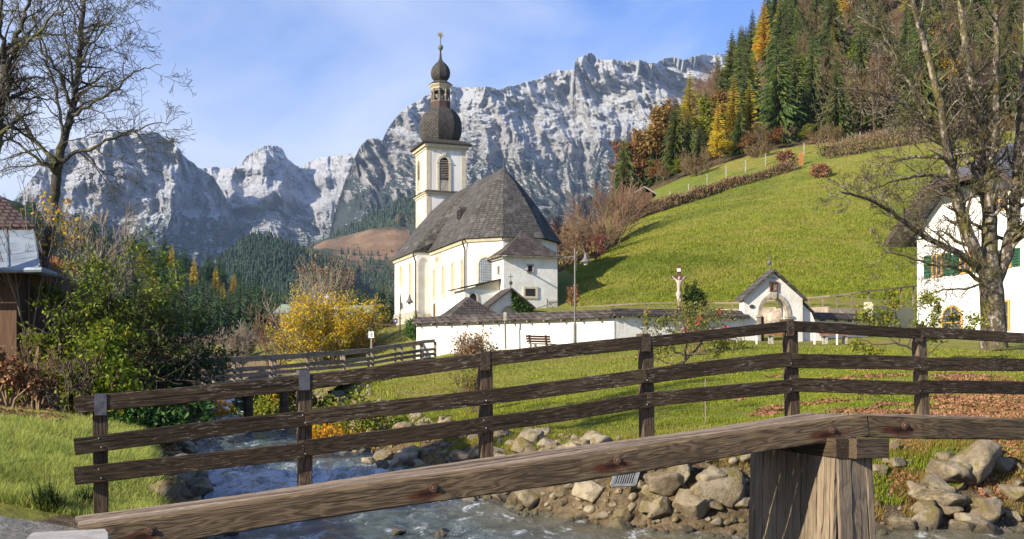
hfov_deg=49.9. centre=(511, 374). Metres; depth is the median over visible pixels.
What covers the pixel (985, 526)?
boulder
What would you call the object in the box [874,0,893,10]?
spruce tree
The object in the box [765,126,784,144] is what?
edge shrub
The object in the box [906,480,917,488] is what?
boulder
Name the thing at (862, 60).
spruce tree
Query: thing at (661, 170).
edge shrub
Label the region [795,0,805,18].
spruce tree
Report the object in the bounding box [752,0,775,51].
spruce tree
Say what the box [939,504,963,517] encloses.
boulder
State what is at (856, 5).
spruce tree
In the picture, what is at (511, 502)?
boulder
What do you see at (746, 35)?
spruce tree
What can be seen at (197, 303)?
spruce tree
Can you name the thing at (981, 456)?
boulder
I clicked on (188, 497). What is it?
boulder
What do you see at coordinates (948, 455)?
boulder
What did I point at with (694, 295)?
yew bush
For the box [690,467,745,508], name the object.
boulder
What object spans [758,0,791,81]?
spruce tree
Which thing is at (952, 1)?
spruce tree
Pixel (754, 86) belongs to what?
spruce tree
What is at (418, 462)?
boulder
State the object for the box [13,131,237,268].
mountain
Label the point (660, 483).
boulder
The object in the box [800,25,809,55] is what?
spruce tree
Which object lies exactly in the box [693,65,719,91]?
bare tree
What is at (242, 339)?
bare tree
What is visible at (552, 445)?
boulder
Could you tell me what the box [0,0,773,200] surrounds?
sky
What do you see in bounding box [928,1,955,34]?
bare tree
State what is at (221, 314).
spruce tree
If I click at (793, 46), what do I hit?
spruce tree
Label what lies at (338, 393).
boulder
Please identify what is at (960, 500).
boulder
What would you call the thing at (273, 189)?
cirque wall
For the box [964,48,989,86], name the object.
bare tree
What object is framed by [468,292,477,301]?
porch door
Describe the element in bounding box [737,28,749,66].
spruce tree
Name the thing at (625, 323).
churchyard wall
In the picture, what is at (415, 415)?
boulder
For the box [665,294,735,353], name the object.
rose bush
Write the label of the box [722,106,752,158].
spruce tree
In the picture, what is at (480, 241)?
church
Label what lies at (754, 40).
larch tree
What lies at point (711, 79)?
bare tree
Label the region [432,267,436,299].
window
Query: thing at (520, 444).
boulder
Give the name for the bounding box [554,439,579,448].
boulder
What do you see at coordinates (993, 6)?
bare tree
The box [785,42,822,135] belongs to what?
spruce tree
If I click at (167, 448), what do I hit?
fallen leaves
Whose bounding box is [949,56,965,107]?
bare tree
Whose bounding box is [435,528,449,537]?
boulder
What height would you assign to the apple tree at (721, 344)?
3.460 m
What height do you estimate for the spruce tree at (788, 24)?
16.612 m
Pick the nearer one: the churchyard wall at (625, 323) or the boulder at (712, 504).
the boulder at (712, 504)
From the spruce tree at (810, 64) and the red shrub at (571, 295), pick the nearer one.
the red shrub at (571, 295)
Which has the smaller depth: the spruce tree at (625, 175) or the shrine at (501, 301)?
the shrine at (501, 301)
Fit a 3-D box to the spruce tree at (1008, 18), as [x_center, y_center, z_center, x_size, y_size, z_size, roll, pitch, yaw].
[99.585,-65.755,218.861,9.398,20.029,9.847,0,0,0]
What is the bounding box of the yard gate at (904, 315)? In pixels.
[864,302,913,327]
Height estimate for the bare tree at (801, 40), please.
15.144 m
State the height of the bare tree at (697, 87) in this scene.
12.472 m
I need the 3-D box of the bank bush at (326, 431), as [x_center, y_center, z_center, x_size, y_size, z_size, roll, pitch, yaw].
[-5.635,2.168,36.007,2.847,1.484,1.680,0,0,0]
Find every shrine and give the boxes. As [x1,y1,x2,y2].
[483,273,535,313]
[799,151,803,165]
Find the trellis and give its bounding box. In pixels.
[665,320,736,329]
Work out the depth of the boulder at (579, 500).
20.06 m
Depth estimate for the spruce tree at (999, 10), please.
252.77 m
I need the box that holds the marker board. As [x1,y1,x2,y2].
[368,331,373,352]
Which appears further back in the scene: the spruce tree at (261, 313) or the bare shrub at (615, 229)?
the spruce tree at (261, 313)
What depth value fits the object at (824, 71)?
202.33 m
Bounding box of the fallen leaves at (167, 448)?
[0,371,180,454]
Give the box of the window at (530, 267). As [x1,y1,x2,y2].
[527,264,533,272]
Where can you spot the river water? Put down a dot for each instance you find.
(468, 519)
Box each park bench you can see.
[525,334,554,346]
[765,332,781,343]
[819,333,851,343]
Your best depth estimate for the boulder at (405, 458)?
29.75 m
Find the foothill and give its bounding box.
[307,194,415,251]
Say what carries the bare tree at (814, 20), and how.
on the ground at (18, 522)
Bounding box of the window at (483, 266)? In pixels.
[476,254,491,285]
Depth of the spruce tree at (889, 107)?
189.70 m
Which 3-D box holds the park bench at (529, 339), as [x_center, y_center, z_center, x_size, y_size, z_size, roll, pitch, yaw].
[1.442,-1.552,54.398,1.550,0.900,0.660,0,0,-38]
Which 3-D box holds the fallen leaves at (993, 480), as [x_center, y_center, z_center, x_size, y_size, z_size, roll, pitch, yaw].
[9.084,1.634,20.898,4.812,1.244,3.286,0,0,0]
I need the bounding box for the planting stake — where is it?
[705,379,705,422]
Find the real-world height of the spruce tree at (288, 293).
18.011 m
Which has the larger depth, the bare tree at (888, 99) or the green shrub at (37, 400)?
the bare tree at (888, 99)
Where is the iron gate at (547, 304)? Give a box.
[537,298,557,307]
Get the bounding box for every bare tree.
[0,0,112,175]
[0,0,196,268]
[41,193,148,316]
[185,339,214,367]
[194,354,243,383]
[210,320,258,372]
[242,301,297,370]
[260,269,340,345]
[293,237,365,327]
[680,91,711,135]
[691,79,701,99]
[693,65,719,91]
[693,77,711,96]
[694,77,717,108]
[695,66,721,98]
[695,77,712,98]
[700,59,720,94]
[788,39,808,61]
[794,24,817,55]
[797,0,812,16]
[800,1,813,17]
[806,5,823,43]
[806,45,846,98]
[833,41,850,62]
[835,55,876,130]
[853,48,894,132]
[855,0,875,21]
[869,62,887,101]
[874,71,898,127]
[888,0,895,19]
[893,5,913,36]
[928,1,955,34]
[935,38,949,76]
[948,0,976,13]
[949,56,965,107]
[955,31,1001,92]
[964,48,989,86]
[979,65,992,93]
[980,0,1008,17]
[991,1,1020,27]
[999,23,1022,60]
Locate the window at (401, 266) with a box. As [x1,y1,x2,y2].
[399,264,402,286]
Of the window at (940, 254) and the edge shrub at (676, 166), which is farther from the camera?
the edge shrub at (676, 166)
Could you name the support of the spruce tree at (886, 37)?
on the ground at (18, 522)
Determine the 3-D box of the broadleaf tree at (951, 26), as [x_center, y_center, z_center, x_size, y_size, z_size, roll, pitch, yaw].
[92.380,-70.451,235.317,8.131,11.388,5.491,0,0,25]
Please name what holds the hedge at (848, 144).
on the ground at (18, 522)
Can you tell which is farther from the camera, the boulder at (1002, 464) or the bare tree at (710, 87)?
the bare tree at (710, 87)
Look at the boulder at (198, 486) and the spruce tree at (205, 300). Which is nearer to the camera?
the boulder at (198, 486)
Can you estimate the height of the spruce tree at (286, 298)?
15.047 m
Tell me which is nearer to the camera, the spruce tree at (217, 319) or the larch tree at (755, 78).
the larch tree at (755, 78)
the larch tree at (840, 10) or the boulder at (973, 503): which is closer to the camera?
the boulder at (973, 503)
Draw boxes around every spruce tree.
[112,276,125,322]
[114,251,121,275]
[120,284,131,304]
[122,273,135,310]
[131,270,141,294]
[132,283,156,328]
[168,283,182,324]
[170,272,188,306]
[171,282,196,332]
[186,285,198,323]
[189,276,209,331]
[194,265,206,298]
[198,278,212,330]
[205,280,214,314]
[209,278,216,313]
[209,281,232,334]
[212,295,230,329]
[223,282,237,328]
[223,293,235,320]
[231,279,239,300]
[231,286,250,332]
[234,280,247,313]
[243,288,258,322]
[245,291,265,332]
[250,281,263,309]
[252,301,273,333]
[260,288,269,305]
[265,289,278,331]
[267,291,284,331]
[282,289,288,303]
[285,289,293,303]
[351,286,364,304]
[360,288,374,305]
[372,293,384,327]
[375,279,391,315]
[376,280,394,327]
[386,288,394,323]
[606,134,641,213]
[613,152,633,195]
[631,139,651,189]
[643,146,663,186]
[653,98,691,184]
[658,127,682,181]
[678,116,696,167]
[689,122,709,165]
[696,92,713,159]
[709,54,722,94]
[714,66,729,138]
[717,29,740,86]
[722,35,764,118]
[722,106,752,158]
[733,42,763,121]
[733,58,754,133]
[735,26,742,55]
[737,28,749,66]
[744,26,752,64]
[747,9,756,54]
[749,52,763,108]
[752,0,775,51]
[753,33,806,147]
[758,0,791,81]
[762,35,809,120]
[763,18,795,108]
[767,0,795,63]
[771,0,778,22]
[775,12,794,57]
[784,0,804,29]
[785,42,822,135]
[789,38,797,54]
[791,4,804,39]
[791,15,805,47]
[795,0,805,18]
[795,20,806,53]
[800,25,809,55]
[801,0,824,47]
[802,33,828,119]
[805,26,822,63]
[816,0,845,51]
[816,53,856,140]
[818,0,853,73]
[819,35,844,104]
[824,26,841,74]
[842,21,887,131]
[844,30,885,117]
[845,0,882,71]
[848,0,877,25]
[866,15,876,46]
[869,28,891,108]
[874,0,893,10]
[875,0,893,55]
[880,19,903,86]
[880,54,905,123]
[886,6,954,117]
[891,17,955,136]
[896,8,914,61]
[897,0,929,47]
[901,27,913,71]
[914,0,938,27]
[929,0,956,16]
[934,26,951,71]
[935,0,949,29]
[946,12,972,106]
[963,3,1011,106]
[964,0,989,18]
[966,9,992,105]
[967,0,979,52]
[977,4,1009,60]
[981,26,1019,124]
[986,0,1009,33]
[999,0,1023,37]
[1001,0,1022,61]
[1016,31,1022,68]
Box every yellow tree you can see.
[260,283,401,371]
[937,56,962,93]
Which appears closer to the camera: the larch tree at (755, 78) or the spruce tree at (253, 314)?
the larch tree at (755, 78)
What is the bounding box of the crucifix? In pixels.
[671,265,685,308]
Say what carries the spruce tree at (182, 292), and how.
on the wooded hill
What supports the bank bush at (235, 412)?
on the ground at (18, 522)
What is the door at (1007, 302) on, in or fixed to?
in the white house at (1013, 283)
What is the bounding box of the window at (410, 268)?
[408,261,412,300]
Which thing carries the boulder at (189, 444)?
on the ground at (18, 522)
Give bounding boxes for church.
[390,31,573,325]
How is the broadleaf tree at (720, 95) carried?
on the ground at (18, 522)
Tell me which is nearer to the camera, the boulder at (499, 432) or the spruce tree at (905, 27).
the boulder at (499, 432)
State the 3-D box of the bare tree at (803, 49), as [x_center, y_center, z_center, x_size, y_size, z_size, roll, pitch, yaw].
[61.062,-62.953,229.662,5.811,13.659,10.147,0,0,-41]
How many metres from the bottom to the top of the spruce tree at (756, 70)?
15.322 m
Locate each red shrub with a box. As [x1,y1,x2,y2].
[566,284,582,306]
[585,232,607,261]
[775,150,797,162]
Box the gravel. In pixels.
[294,382,1023,538]
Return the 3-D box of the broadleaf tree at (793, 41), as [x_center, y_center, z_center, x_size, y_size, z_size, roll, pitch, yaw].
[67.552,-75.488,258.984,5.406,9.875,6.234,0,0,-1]
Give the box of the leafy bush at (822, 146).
[816,143,838,155]
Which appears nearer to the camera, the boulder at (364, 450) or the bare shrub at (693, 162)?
the boulder at (364, 450)
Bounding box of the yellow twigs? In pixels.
[14,189,106,293]
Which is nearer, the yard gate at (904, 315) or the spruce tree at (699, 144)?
the yard gate at (904, 315)
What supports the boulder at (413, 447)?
on the ground at (18, 522)
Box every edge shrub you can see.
[645,159,667,184]
[655,162,672,185]
[667,159,683,177]
[678,149,695,174]
[722,138,735,158]
[736,135,759,149]
[745,120,765,146]
[754,123,776,143]
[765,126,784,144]
[781,124,796,147]
[797,123,818,143]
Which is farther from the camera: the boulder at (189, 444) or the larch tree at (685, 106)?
the larch tree at (685, 106)
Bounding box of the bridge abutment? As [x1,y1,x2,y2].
[27,529,109,538]
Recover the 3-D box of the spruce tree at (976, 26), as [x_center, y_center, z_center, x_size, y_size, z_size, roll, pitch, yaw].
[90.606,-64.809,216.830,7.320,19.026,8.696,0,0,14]
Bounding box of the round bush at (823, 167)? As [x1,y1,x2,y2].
[809,161,832,177]
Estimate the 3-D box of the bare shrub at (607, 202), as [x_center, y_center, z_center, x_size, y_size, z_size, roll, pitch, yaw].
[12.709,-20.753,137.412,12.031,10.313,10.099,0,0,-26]
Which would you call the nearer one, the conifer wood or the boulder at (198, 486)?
the boulder at (198, 486)
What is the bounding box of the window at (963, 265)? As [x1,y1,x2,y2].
[959,253,971,273]
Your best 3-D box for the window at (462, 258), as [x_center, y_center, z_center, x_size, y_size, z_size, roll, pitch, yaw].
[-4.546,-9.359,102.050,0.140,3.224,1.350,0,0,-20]
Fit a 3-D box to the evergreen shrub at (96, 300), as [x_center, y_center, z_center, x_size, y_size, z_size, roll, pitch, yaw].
[-7.495,-0.953,21.314,3.662,3.900,3.447,0,0,28]
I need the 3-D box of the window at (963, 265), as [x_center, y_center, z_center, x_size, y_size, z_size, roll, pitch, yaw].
[25.976,-6.411,62.957,0.150,1.202,0.901,0,0,-20]
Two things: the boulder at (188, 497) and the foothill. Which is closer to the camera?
the boulder at (188, 497)
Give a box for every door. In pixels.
[433,302,436,315]
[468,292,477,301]
[941,305,962,328]
[1005,300,1009,329]
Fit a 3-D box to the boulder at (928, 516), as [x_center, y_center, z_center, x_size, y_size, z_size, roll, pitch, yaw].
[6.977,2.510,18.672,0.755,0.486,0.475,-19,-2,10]
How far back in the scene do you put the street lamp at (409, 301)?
67.98 m
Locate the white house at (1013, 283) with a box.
[884,143,1023,332]
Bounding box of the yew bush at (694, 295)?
[682,279,708,309]
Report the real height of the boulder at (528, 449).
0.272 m
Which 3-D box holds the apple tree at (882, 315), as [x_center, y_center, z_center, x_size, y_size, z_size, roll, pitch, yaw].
[14.630,-1.853,39.886,5.348,2.821,2.310,0,0,-23]
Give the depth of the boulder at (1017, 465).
20.11 m
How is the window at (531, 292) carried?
in the church
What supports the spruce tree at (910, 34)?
on the ground at (18, 522)
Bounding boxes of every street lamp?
[399,291,413,331]
[573,248,590,342]
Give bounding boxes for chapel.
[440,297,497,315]
[735,255,821,341]
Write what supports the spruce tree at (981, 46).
on the ground at (18, 522)
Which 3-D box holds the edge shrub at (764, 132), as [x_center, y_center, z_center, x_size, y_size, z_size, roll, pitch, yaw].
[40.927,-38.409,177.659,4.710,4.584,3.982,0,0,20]
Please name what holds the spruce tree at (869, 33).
on the ground at (18, 522)
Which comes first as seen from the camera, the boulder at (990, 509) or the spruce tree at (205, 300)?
the boulder at (990, 509)
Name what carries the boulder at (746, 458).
on the ground at (18, 522)
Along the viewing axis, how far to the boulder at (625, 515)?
18.93 m
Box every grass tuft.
[8,478,71,511]
[70,483,112,504]
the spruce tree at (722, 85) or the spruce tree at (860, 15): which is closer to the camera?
the spruce tree at (722, 85)
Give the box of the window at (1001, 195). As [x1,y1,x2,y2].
[995,188,1004,209]
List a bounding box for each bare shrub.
[0,170,130,340]
[2,327,72,410]
[26,345,103,416]
[447,368,495,411]
[449,326,500,368]
[542,203,618,265]
[556,225,589,272]
[557,199,637,258]
[565,168,668,249]
[607,183,658,218]
[679,147,713,176]
[743,137,772,157]
[805,122,843,146]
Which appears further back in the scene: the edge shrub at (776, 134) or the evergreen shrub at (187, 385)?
the edge shrub at (776, 134)
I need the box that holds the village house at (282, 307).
[273,294,376,338]
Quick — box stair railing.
[376,324,395,329]
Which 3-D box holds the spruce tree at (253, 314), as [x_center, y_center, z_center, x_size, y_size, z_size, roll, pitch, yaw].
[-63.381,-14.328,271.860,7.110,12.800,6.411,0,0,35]
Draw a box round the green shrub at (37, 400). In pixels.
[3,330,86,411]
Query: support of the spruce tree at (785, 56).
on the ground at (18, 522)
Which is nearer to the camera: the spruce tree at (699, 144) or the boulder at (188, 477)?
the boulder at (188, 477)
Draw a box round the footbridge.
[73,319,1023,538]
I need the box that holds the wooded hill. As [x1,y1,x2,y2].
[4,198,244,335]
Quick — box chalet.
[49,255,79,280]
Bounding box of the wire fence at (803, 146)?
[669,129,890,196]
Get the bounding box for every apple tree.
[634,301,751,364]
[844,285,990,354]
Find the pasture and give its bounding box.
[313,226,409,285]
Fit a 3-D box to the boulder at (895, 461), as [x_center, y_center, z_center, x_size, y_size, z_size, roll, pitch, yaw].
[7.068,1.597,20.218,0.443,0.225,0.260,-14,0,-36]
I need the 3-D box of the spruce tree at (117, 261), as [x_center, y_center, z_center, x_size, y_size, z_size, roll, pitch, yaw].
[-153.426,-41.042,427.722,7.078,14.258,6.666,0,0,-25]
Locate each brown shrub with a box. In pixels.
[0,346,60,408]
[133,346,198,386]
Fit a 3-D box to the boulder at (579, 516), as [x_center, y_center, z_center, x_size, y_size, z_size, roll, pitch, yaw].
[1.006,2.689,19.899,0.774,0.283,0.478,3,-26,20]
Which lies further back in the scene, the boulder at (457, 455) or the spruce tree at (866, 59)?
the spruce tree at (866, 59)
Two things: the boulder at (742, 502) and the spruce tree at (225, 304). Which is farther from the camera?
the spruce tree at (225, 304)
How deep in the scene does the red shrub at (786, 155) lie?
166.72 m
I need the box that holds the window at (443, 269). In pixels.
[441,264,445,296]
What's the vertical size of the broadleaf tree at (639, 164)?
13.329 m
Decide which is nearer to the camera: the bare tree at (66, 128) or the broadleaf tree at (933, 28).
the bare tree at (66, 128)
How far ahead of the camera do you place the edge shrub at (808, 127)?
176.87 m
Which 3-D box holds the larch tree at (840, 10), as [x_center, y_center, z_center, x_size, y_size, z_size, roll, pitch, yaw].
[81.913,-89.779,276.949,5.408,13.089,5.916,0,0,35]
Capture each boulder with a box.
[148,475,185,501]
[162,451,175,456]
[168,453,196,484]
[176,440,194,447]
[181,447,195,453]
[184,494,194,499]
[185,496,202,501]
[187,477,213,496]
[196,471,208,477]
[205,535,217,538]
[224,533,238,535]
[330,390,345,400]
[334,396,351,405]
[352,448,369,451]
[361,457,376,463]
[372,449,393,460]
[376,460,388,467]
[388,450,418,467]
[390,528,405,534]
[393,421,414,428]
[397,445,421,454]
[409,413,421,420]
[414,459,425,467]
[422,446,435,454]
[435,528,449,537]
[449,450,470,461]
[467,434,477,440]
[470,446,477,458]
[492,493,507,502]
[493,429,510,437]
[493,446,506,455]
[506,500,516,504]
[510,437,535,452]
[514,488,540,508]
[516,427,543,443]
[524,447,538,451]
[535,427,550,434]
[537,438,554,447]
[544,442,560,449]
[547,513,587,519]
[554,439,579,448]
[557,500,568,505]
[564,442,580,446]
[571,434,581,438]
[572,480,604,502]
[573,439,589,444]
[575,497,584,502]
[580,430,612,443]
[606,518,633,528]
[613,508,634,521]
[639,500,651,512]
[641,484,660,498]
[643,473,648,483]
[647,496,671,518]
[648,471,683,496]
[665,464,690,486]
[672,488,711,519]
[677,525,693,531]
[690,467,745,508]
[694,492,724,509]
[696,465,726,480]
[731,497,748,508]
[740,454,750,461]
[872,464,888,475]
[875,525,891,532]
[887,457,906,466]
[887,516,917,530]
[889,440,900,450]
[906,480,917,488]
[907,482,956,499]
[910,500,936,514]
[912,505,942,529]
[919,473,950,485]
[925,458,973,483]
[929,493,969,507]
[933,451,955,459]
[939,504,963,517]
[948,519,977,532]
[950,439,1002,484]
[954,512,985,520]
[956,482,966,490]
[964,497,1005,514]
[966,519,1002,534]
[967,498,1001,524]
[994,456,1014,472]
[998,484,1023,501]
[1000,527,1010,531]
[1006,510,1022,521]
[1010,477,1023,485]
[1013,462,1022,469]
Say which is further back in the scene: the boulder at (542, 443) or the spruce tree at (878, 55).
the spruce tree at (878, 55)
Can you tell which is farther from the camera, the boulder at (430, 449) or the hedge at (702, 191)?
the hedge at (702, 191)
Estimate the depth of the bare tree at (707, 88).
274.55 m
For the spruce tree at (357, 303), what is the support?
on the ground at (18, 522)
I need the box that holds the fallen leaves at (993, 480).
[888,438,1023,501]
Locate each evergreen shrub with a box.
[13,226,208,404]
[32,279,114,407]
[110,295,248,446]
[142,364,203,446]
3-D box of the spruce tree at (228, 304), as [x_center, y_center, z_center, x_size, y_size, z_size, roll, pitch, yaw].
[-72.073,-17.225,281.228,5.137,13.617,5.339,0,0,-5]
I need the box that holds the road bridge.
[179,339,436,416]
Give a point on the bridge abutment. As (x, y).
(89, 534)
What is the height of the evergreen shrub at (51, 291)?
3.005 m
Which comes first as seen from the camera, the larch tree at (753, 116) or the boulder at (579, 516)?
the boulder at (579, 516)
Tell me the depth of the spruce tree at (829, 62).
220.00 m
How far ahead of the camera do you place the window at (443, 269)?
108.02 m
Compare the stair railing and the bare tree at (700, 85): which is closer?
the stair railing
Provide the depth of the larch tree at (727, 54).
291.74 m
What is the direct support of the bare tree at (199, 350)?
on the ground at (18, 522)
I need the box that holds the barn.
[0,196,95,361]
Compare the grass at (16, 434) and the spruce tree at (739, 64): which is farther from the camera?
the spruce tree at (739, 64)
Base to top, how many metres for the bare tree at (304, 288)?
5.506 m
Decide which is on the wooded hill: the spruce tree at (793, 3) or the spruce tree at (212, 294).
the spruce tree at (212, 294)
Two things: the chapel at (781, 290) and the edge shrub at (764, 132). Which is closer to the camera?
the chapel at (781, 290)
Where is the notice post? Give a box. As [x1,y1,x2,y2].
[503,312,506,348]
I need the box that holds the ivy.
[511,292,533,312]
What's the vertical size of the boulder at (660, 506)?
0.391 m
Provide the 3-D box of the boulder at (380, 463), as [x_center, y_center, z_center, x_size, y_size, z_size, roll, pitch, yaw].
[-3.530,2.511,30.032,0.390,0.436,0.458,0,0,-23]
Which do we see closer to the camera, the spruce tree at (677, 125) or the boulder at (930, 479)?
the boulder at (930, 479)
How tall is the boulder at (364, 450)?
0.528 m
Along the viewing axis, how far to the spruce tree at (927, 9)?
245.43 m
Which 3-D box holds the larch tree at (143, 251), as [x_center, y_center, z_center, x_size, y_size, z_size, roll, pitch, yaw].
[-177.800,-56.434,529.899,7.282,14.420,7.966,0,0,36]
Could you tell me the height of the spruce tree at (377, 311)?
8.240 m
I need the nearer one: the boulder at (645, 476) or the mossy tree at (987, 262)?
the boulder at (645, 476)
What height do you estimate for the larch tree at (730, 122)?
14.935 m
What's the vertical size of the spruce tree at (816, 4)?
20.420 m
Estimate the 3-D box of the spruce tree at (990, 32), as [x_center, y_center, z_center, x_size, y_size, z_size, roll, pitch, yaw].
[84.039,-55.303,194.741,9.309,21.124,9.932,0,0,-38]
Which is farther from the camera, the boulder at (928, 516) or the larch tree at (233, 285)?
the larch tree at (233, 285)
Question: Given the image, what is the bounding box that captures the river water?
[194,398,1023,538]
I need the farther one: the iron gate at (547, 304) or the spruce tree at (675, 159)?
the spruce tree at (675, 159)
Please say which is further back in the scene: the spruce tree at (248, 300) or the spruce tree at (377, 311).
the spruce tree at (248, 300)
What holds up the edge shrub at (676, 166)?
on the ground at (18, 522)
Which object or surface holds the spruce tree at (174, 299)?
on the wooded hill
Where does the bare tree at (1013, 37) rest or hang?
on the ground at (18, 522)
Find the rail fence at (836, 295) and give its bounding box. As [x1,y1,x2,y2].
[576,285,916,306]
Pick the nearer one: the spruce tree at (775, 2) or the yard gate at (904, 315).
the yard gate at (904, 315)
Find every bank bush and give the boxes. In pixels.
[196,399,236,416]
[217,406,257,415]
[240,391,332,416]
[263,394,293,408]
[296,422,376,449]
[312,385,409,437]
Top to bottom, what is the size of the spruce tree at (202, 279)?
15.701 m
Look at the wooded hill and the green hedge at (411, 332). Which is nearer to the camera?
the green hedge at (411, 332)
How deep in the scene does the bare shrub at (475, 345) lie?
51.62 m
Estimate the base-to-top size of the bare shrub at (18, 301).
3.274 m
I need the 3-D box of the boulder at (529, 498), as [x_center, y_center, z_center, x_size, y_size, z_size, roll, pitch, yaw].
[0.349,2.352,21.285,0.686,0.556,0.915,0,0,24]
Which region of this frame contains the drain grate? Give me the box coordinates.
[610,472,639,487]
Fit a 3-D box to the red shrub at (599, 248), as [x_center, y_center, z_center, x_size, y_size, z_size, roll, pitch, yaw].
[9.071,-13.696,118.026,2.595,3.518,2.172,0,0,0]
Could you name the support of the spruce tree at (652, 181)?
on the ground at (18, 522)
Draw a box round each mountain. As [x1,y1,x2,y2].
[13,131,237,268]
[329,53,726,236]
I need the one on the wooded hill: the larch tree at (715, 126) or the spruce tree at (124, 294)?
the spruce tree at (124, 294)
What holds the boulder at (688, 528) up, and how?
on the ground at (18, 522)
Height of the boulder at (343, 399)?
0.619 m
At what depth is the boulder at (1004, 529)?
18.57 m
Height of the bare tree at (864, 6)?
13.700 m
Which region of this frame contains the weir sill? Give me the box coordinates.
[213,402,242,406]
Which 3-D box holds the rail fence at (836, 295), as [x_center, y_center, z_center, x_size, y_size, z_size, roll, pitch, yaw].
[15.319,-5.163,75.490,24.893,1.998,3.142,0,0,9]
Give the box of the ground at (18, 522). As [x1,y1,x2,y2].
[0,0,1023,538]
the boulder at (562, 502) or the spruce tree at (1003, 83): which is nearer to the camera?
the boulder at (562, 502)
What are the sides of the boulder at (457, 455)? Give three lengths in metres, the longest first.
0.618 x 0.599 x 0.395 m
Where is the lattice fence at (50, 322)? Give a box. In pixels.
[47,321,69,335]
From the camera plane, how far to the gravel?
19.50 m
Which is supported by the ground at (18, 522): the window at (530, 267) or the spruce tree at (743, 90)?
the spruce tree at (743, 90)
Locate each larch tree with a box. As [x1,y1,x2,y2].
[136,246,148,270]
[168,247,177,268]
[189,263,199,284]
[209,270,221,293]
[215,283,227,305]
[229,275,238,293]
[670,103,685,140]
[679,70,699,128]
[708,99,725,158]
[721,40,737,70]
[721,73,749,144]
[740,83,761,139]
[749,59,760,104]
[750,16,764,59]
[751,3,770,61]
[828,25,841,71]
[834,0,845,30]
[839,0,857,22]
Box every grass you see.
[0,406,177,515]
[318,342,1023,505]
[352,412,1023,521]
[559,143,1013,305]
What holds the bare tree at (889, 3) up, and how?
on the ground at (18, 522)
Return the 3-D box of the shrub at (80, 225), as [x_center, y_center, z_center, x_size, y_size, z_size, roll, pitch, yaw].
[-11.355,-3.070,30.006,2.680,3.565,3.010,0,0,-15]
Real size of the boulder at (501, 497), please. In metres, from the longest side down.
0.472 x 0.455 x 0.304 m
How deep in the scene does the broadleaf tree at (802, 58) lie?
218.19 m
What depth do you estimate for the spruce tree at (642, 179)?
209.94 m
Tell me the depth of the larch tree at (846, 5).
289.25 m
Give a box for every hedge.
[404,315,416,340]
[607,157,803,224]
[815,112,1016,159]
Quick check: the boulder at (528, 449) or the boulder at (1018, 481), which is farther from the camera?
the boulder at (528, 449)
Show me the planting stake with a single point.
(705, 404)
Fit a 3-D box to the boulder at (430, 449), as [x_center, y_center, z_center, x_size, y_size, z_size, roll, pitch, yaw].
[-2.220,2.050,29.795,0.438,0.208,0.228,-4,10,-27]
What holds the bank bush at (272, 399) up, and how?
on the ground at (18, 522)
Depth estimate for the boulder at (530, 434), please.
24.44 m
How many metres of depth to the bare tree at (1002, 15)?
239.81 m
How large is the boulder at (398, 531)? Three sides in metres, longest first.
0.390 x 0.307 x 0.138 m
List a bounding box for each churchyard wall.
[411,310,615,358]
[609,308,750,339]
[812,312,872,337]
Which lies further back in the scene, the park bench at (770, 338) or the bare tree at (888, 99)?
the bare tree at (888, 99)
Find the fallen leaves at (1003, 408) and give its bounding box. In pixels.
[731,369,1023,417]
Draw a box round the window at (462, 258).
[460,257,463,289]
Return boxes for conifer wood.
[211,190,563,306]
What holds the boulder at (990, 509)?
on the ground at (18, 522)
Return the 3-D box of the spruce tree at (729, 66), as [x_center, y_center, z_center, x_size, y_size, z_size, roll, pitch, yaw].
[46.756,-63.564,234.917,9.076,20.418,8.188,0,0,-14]
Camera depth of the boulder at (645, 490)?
18.86 m
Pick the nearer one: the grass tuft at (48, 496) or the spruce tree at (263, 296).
the grass tuft at (48, 496)
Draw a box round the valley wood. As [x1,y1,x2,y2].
[3,193,343,314]
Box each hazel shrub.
[50,314,173,418]
[108,400,218,446]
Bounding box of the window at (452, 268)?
[450,260,454,294]
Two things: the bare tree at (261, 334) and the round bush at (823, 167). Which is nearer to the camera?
the bare tree at (261, 334)
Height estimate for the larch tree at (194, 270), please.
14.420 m
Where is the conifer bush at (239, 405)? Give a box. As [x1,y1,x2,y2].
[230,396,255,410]
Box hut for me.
[632,186,656,207]
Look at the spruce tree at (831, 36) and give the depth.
228.47 m
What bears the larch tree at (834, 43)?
on the ground at (18, 522)
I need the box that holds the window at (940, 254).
[931,253,942,277]
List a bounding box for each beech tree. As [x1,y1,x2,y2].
[626,132,665,166]
[629,97,682,170]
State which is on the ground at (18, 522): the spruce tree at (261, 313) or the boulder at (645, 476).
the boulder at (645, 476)
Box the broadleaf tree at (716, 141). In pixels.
[705,131,732,164]
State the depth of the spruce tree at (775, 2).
347.52 m
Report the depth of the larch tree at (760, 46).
299.70 m
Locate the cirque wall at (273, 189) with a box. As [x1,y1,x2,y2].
[200,145,356,265]
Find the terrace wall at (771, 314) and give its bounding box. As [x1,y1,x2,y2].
[717,307,863,322]
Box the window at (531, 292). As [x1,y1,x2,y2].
[523,286,537,298]
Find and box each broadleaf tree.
[608,139,647,182]
[689,93,730,155]
[705,131,732,164]
[708,87,737,129]
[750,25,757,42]
[789,33,797,50]
[791,52,818,95]
[844,40,875,74]
[860,51,891,120]
[915,11,948,33]
[930,20,954,55]
[1014,32,1022,53]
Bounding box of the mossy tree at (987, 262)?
[811,0,1023,350]
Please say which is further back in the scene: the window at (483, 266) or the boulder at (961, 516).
the window at (483, 266)

